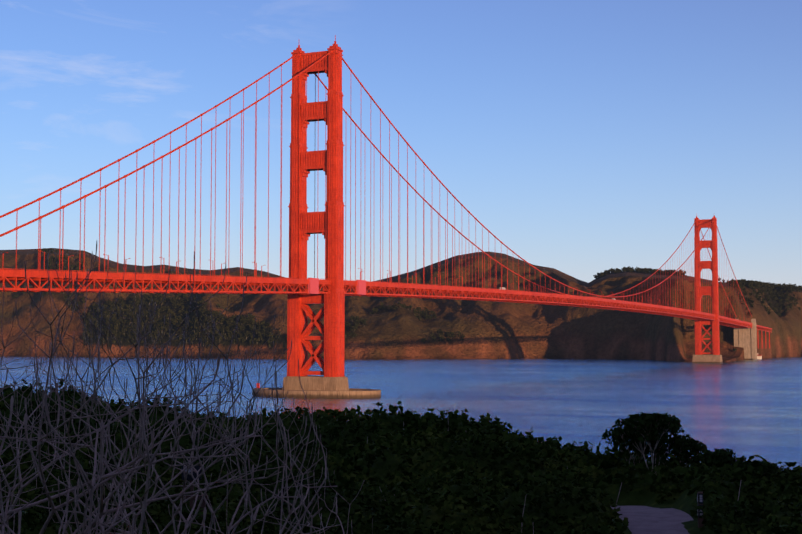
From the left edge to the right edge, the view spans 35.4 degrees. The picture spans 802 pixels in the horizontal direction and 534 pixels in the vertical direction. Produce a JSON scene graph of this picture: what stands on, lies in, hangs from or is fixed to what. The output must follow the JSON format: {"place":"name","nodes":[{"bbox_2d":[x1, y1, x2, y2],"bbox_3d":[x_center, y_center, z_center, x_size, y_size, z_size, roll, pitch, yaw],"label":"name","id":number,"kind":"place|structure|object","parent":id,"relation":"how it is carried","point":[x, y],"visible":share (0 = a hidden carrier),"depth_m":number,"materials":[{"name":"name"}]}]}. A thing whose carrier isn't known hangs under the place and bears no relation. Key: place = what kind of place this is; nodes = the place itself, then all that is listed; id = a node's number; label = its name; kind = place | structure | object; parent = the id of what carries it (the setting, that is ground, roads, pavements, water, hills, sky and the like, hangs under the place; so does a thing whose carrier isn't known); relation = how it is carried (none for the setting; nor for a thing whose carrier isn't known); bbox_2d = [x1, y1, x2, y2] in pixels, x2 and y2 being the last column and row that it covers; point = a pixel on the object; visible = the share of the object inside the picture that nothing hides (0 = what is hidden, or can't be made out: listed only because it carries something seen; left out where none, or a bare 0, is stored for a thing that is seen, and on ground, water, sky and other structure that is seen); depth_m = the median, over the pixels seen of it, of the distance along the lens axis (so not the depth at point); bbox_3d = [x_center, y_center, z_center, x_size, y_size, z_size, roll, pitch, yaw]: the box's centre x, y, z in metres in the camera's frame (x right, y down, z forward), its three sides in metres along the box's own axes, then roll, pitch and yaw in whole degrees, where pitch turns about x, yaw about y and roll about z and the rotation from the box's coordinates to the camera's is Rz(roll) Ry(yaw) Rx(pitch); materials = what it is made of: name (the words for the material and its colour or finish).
{"place":"outdoors","nodes":[
{"label":"outdoors","id":0,"kind":"place"},
{"bbox_2d":[0,379,801,533],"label":"bluff scrub","id":1,"kind":"object","parent":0,"point":[506,445],"depth_m":45.86,"materials":[{"name":"green plant"}]},
{"bbox_2d":[0,248,801,361],"bbox_3d":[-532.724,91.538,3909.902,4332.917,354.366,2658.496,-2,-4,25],"label":"hills","id":2,"kind":"structure","parent":0,"point":[497,330],"depth_m":2570.61,"materials":[{"name":"brown soil"}]},
{"bbox_2d":[734,319,756,358],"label":"concrete pylon","id":3,"kind":"object","parent":2,"relation":"on","point":[745,339],"visible":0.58,"depth_m":2289.80,"materials":[{"name":"beige concrete"}]},
{"bbox_2d":[0,356,801,469],"bbox_3d":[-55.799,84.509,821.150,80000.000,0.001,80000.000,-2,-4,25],"label":"sea water","id":4,"kind":"structure","parent":0,"point":[747,408],"depth_m":914.61,"materials":[{"name":"blue liquid"}]},
{"bbox_2d":[0,35,771,387],"bbox_3d":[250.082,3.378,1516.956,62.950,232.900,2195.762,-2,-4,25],"label":"suspension bridge","id":5,"kind":"structure","parent":4,"relation":"in","point":[328,225],"depth_m":824.25,"materials":[{"name":"red metal"}]},
{"bbox_2d":[308,278,365,294],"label":"maintenance platforms","id":6,"kind":"object","parent":5,"relation":"attached to","point":[313,286],"visible":1,"depth_m":796.08,"materials":[{"name":"red metal"}]},
{"bbox_2d":[15,54,746,321],"bbox_3d":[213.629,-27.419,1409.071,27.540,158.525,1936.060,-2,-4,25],"label":"suspender cables","id":7,"kind":"object","parent":5,"relation":"hanging from","point":[689,280],"visible":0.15,"depth_m":810.92,"materials":[{"name":"red metal"}]},
{"bbox_2d":[252,355,722,397],"bbox_3d":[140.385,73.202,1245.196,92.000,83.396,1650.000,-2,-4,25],"label":"bridge pier bases","id":8,"kind":"object","parent":4,"relation":"in","point":[323,387],"visible":0.56,"depth_m":810.51,"materials":[{"name":"beige concrete"}]},
{"bbox_2d":[0,0,801,285],"label":"sky","id":9,"kind":"structure","parent":0,"point":[589,138],"materials":[{"name":"blue"}]},
{"bbox_2d":[12,248,801,350],"bbox_3d":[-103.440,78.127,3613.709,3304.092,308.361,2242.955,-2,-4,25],"label":"trees","id":10,"kind":"object","parent":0,"point":[742,283],"depth_m":2695.39,"materials":[{"name":"green plant"}]},
{"bbox_2d":[181,466,702,516],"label":"trail sign panels","id":11,"kind":"object","parent":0,"point":[197,468],"visible":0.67,"depth_m":37.66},
{"bbox_2d":[611,506,692,533],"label":"path","id":12,"kind":"structure","parent":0,"point":[646,520],"depth_m":43.21,"materials":[{"name":"grey concrete"}]},
{"bbox_2d":[586,412,777,480],"bbox_3d":[11.920,8.458,53.066,12.481,4.630,4.502,-9,-9,69],"label":"tree","id":13,"kind":"object","parent":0,"point":[632,426],"depth_m":54.33,"materials":[{"name":"green plant"}]},
{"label":"bluff ground","id":14,"kind":"structure","parent":0,"visible":0},
{"bbox_2d":[0,241,372,533],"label":"bare branches","id":15,"kind":"object","parent":14,"relation":"on","point":[141,435],"visible":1,"depth_m":12.12,"materials":[{"name":"wood"}]},
{"bbox_2d":[135,480,703,527],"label":"trail sign posts","id":16,"kind":"object","parent":14,"relation":"on","point":[203,505],"visible":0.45,"depth_m":37.63,"materials":[{"name":"brown wood"}]},
{"bbox_2d":[184,467,702,514],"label":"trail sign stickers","id":17,"kind":"object","parent":16,"relation":"attached to","point":[697,495],"visible":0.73,"depth_m":40.71,"materials":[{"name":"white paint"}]}
]}

